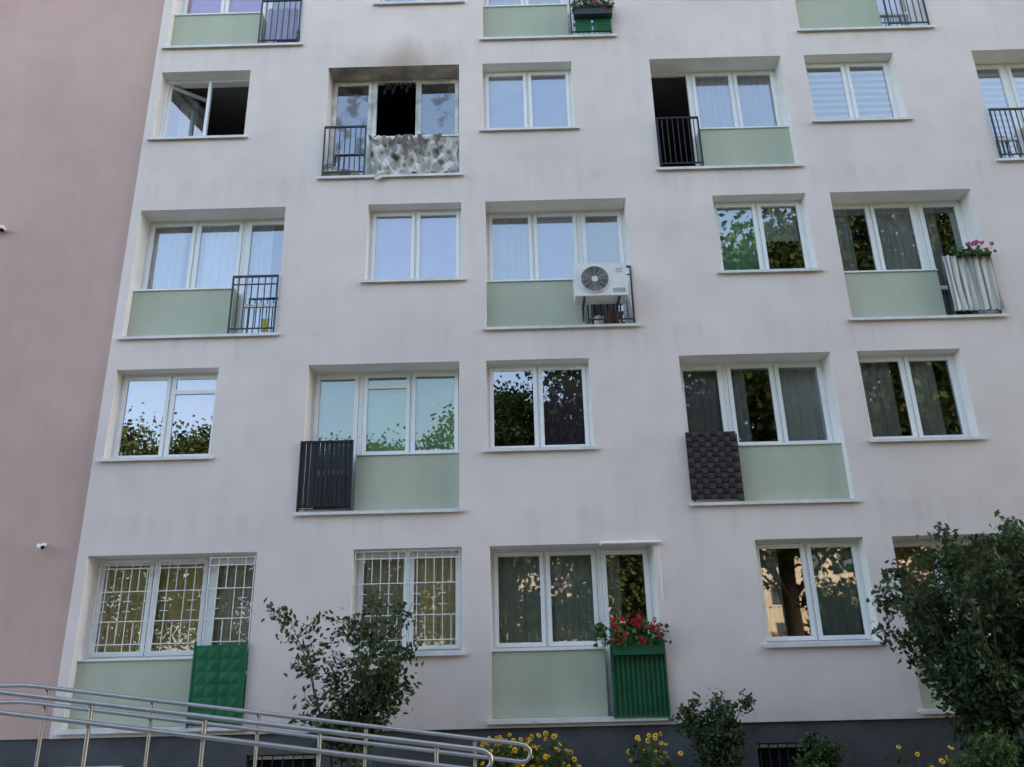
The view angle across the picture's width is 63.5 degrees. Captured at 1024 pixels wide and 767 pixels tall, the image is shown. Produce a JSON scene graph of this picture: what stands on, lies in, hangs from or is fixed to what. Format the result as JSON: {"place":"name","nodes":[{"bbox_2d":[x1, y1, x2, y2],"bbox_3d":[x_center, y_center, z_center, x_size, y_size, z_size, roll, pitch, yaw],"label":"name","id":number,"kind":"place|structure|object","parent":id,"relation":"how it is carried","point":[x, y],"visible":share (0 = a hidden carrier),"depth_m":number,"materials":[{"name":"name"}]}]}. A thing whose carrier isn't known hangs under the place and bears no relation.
{"place":"outdoors","nodes":[
{"label":"outdoors","id":0,"kind":"place"},
{"bbox_2d":[0,0,164,766],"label":"apartment building","id":1,"kind":"structure","parent":0,"point":[76,77],"depth_m":12.99,"materials":[{"name":"pink paint"}]},
{"bbox_2d":[0,225,5,231],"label":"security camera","id":2,"kind":"object","parent":1,"relation":"attached to","point":[2,228],"visible":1,"depth_m":13.18,"materials":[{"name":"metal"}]},
{"bbox_2d":[36,543,46,549],"bbox_3d":[-6.498,2.246,11.420,0.124,0.128,0.246,8,-22,-24],"label":"security camera","id":3,"kind":"object","parent":1,"relation":"attached to","point":[42,546],"visible":1,"depth_m":11.36,"materials":[{"name":"white paint"}]},
{"label":"ground","id":4,"kind":"structure","parent":0,"visible":0},
{"bbox_2d":[80,766,122,766],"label":"access ramp","id":5,"kind":"structure","parent":4,"relation":"on","point":[103,766],"depth_m":10.42,"materials":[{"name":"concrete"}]},
{"bbox_2d":[0,689,493,766],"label":"ramp handrail","id":6,"kind":"object","parent":5,"relation":"on","point":[88,723],"visible":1,"depth_m":7.05,"materials":[{"name":"silver metal"}]},
{"bbox_2d":[0,683,531,766],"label":"ramp handrail","id":7,"kind":"object","parent":5,"relation":"on","point":[151,717],"visible":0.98,"depth_m":8.35,"materials":[{"name":"silver metal"}]},
{"bbox_2d":[261,590,423,766],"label":"shrub","id":8,"kind":"object","parent":4,"relation":"on","point":[383,681],"visible":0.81,"depth_m":9.69,"materials":[{"name":"green plant"}]},
{"bbox_2d":[46,718,974,766],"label":"plinth","id":9,"kind":"structure","parent":4,"relation":"on","point":[872,742],"depth_m":10.56,"materials":[{"name":"paint"}]},
{"bbox_2d":[467,731,587,766],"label":"yellow flowers","id":10,"kind":"object","parent":4,"relation":"on","point":[537,759],"visible":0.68,"depth_m":9.89,"materials":[{"name":"green plant"}]},
{"bbox_2d":[49,0,1023,738],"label":"facade walls","id":11,"kind":"structure","parent":4,"relation":"on","point":[627,480],"depth_m":12.42,"materials":[{"name":"white paint"}]},
{"bbox_2d":[87,547,459,655],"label":"window bars","id":12,"kind":"object","parent":11,"relation":"attached to","point":[242,597],"depth_m":11.30,"materials":[{"name":"white metal"}]},
{"bbox_2d":[96,1,977,725],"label":"rooms","id":13,"kind":"object","parent":11,"relation":"attached to","point":[512,391],"visible":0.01,"depth_m":14.99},
{"bbox_2d":[53,0,1023,734],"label":"window sills","id":14,"kind":"structure","parent":11,"relation":"attached to","point":[513,720],"depth_m":12.46,"materials":[{"name":"white metal"}]},
{"bbox_2d":[62,0,1023,729],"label":"window reveals","id":15,"kind":"structure","parent":11,"relation":"attached to","point":[964,198],"depth_m":13.33,"materials":[{"name":"white paint"}]},
{"bbox_2d":[86,0,1023,718],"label":"window frames","id":16,"kind":"structure","parent":11,"relation":"attached to","point":[580,242],"depth_m":12.52,"materials":[{"name":"white plastic"}]},
{"bbox_2d":[185,640,247,727],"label":"green balcony panel","id":17,"kind":"structure","parent":16,"relation":"attached to","point":[218,672],"depth_m":10.79,"materials":[{"name":"paint"}]},
{"bbox_2d":[261,318,269,331],"bbox_3d":[-3.760,-0.888,12.610,0.120,0.220,0.040,-1,-20,0],"label":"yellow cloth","id":18,"kind":"object","parent":16,"relation":"attached to","point":[264,322],"visible":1,"depth_m":12.61,"materials":[{"name":"yellow fabric"}]},
{"bbox_2d":[323,82,458,179],"bbox_3d":[-2.039,-4.293,13.968,2.295,2.290,0.455,-1,-20,0],"label":"fire damage debris","id":19,"kind":"object","parent":16,"relation":"attached to","point":[387,155],"visible":0.95,"depth_m":13.68,"materials":[{"name":"fabric"}]},
{"bbox_2d":[334,84,454,174],"bbox_3d":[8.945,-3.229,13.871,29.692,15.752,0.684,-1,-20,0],"label":"window glass","id":20,"kind":"object","parent":16,"relation":"in","point":[438,109],"visible":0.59,"depth_m":14.33,"materials":[{"name":"clear glass"}]},
{"bbox_2d":[68,0,1023,728],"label":"parapet panels","id":21,"kind":"object","parent":16,"relation":"attached to","point":[554,684],"visible":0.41,"depth_m":11.97,"materials":[{"name":"green paint"}]},
{"bbox_2d":[97,0,1023,714],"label":"curtains and blinds","id":22,"kind":"object","parent":16,"relation":"attached to","point":[571,598],"visible":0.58,"depth_m":12.57,"materials":[{"name":"white fabric"}]},
{"bbox_2d":[593,315,603,323],"bbox_3d":[1.330,-0.934,12.642,0.169,0.160,0.169,-1,-20,0],"label":"flower pot","id":23,"kind":"object","parent":16,"relation":"on","point":[598,321],"visible":0.61,"depth_m":12.59,"materials":[{"name":"white paint"}]},
{"bbox_2d":[605,311,623,323],"bbox_3d":[1.580,-0.957,12.690,0.260,0.225,0.240,-1,-20,0],"label":"wooden stool","id":24,"kind":"object","parent":16,"relation":"on","point":[610,314],"visible":0.51,"depth_m":12.64,"materials":[{"name":"brown wood"}]},
{"bbox_2d":[227,0,1023,511],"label":"balcony railings","id":25,"kind":"object","parent":16,"relation":"attached to","point":[315,480],"visible":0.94,"depth_m":12.55,"materials":[{"name":"black metal"}]},
{"bbox_2d":[265,8,298,38],"bbox_3d":[-4.077,-6.361,14.658,0.550,0.700,0.040,-1,-20,0],"label":"hanging laundry","id":26,"kind":"object","parent":25,"relation":"hanging from","point":[285,24],"visible":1,"depth_m":14.66,"materials":[{"name":"white fabric"}]},
{"bbox_2d":[570,0,614,19],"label":"geranium flower box","id":27,"kind":"object","parent":25,"relation":"hanging from","point":[593,9],"visible":1,"depth_m":14.36,"materials":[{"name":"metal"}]},
{"bbox_2d":[575,18,611,32],"bbox_3d":[1.413,-6.227,14.397,0.620,0.260,0.056,-1,-20,0],"label":"balcony privacy screen","id":28,"kind":"object","parent":25,"relation":"attached to","point":[585,25],"visible":1,"depth_m":14.37,"materials":[{"name":"green fabric"}]},
{"bbox_2d":[573,262,631,321],"bbox_3d":[1.371,-1.357,12.523,0.865,0.790,0.527,-1,-20,0],"label":"air conditioner","id":29,"kind":"object","parent":25,"relation":"attached to","point":[599,283],"visible":0.99,"depth_m":12.35,"materials":[{"name":"grey plastic"}]},
{"bbox_2d":[685,431,742,499],"bbox_3d":[2.850,1.150,11.683,0.720,0.980,0.024,-1,-20,0],"label":"woven balcony screen","id":30,"kind":"object","parent":25,"relation":"attached to","point":[713,465],"visible":1,"depth_m":11.67,"materials":[{"name":"brown wicker"}]},
{"bbox_2d":[948,239,996,257],"bbox_3d":[7.080,-2.059,12.758,0.676,0.259,0.329,-1,-20,0],"label":"flower pot","id":31,"kind":"object","parent":25,"relation":"hanging from","point":[986,252],"visible":1,"depth_m":12.70,"materials":[{"name":"green plant"}]},
{"bbox_2d":[942,254,1004,310],"bbox_3d":[7.026,-1.543,12.618,0.778,0.930,0.067,-1,-20,0],"label":"striped balcony cloth","id":32,"kind":"object","parent":25,"relation":"attached to","point":[977,275],"visible":1,"depth_m":12.61,"materials":[{"name":"white fabric"}]},
{"bbox_2d":[599,540,662,599],"bbox_3d":[1.639,2.558,11.269,0.850,0.807,0.162,-1,-20,0],"label":"awning cassette","id":33,"kind":"object","parent":16,"relation":"attached to","point":[627,543],"visible":1,"depth_m":11.33,"materials":[{"name":"white paint"}]},
{"bbox_2d":[601,614,671,654],"bbox_3d":[1.626,3.294,10.870,0.913,0.509,0.395,-1,-20,0],"label":"geranium flower box","id":34,"kind":"object","parent":16,"relation":"attached to","point":[624,642],"visible":1,"depth_m":10.77,"materials":[{"name":"green paint"}]},
{"bbox_2d":[609,640,670,717],"bbox_3d":[1.654,3.822,10.727,0.720,0.940,0.045,-1,-20,0],"label":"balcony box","id":35,"kind":"object","parent":16,"relation":"attached to","point":[640,688],"visible":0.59,"depth_m":10.70,"materials":[{"name":"green paint"}]},
{"bbox_2d":[593,621,611,646],"bbox_3d":[1.180,3.302,10.977,0.234,0.370,0.232,14,-25,-36],"label":"potted plant","id":36,"kind":"object","parent":11,"relation":"on","point":[600,634],"visible":1,"depth_m":10.93,"materials":[{"name":"green plant"}]},
{"bbox_2d":[626,731,682,766],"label":"yellow flowers","id":37,"kind":"object","parent":4,"relation":"on","point":[659,760],"visible":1,"depth_m":9.90,"materials":[{"name":"green plant"}]},
{"bbox_2d":[664,687,756,766],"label":"shrub","id":38,"kind":"object","parent":4,"relation":"on","point":[719,742],"visible":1,"depth_m":9.94,"materials":[{"name":"green plant"}]},
{"bbox_2d":[789,731,849,766],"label":"shrub","id":39,"kind":"object","parent":4,"relation":"on","point":[822,756],"visible":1,"depth_m":9.97,"materials":[{"name":"green plant"}]},
{"bbox_2d":[885,745,963,766],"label":"yellow flowers","id":40,"kind":"object","parent":4,"relation":"on","point":[950,761],"visible":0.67,"depth_m":8.61,"materials":[{"name":"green plant"}]},
{"bbox_2d":[853,509,1023,760],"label":"shrub","id":41,"kind":"object","parent":4,"relation":"on","point":[978,679],"visible":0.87,"depth_m":9.39,"materials":[{"name":"green plant"}]},
{"bbox_2d":[940,724,1023,766],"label":"shrub","id":42,"kind":"object","parent":4,"relation":"on","point":[997,750],"visible":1,"depth_m":8.36,"materials":[{"name":"green plant"}]},
{"bbox_2d":[989,512,1023,564],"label":"shrub","id":43,"kind":"object","parent":4,"relation":"on","point":[1002,527],"visible":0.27,"depth_m":9.92,"materials":[{"name":"green plant"}]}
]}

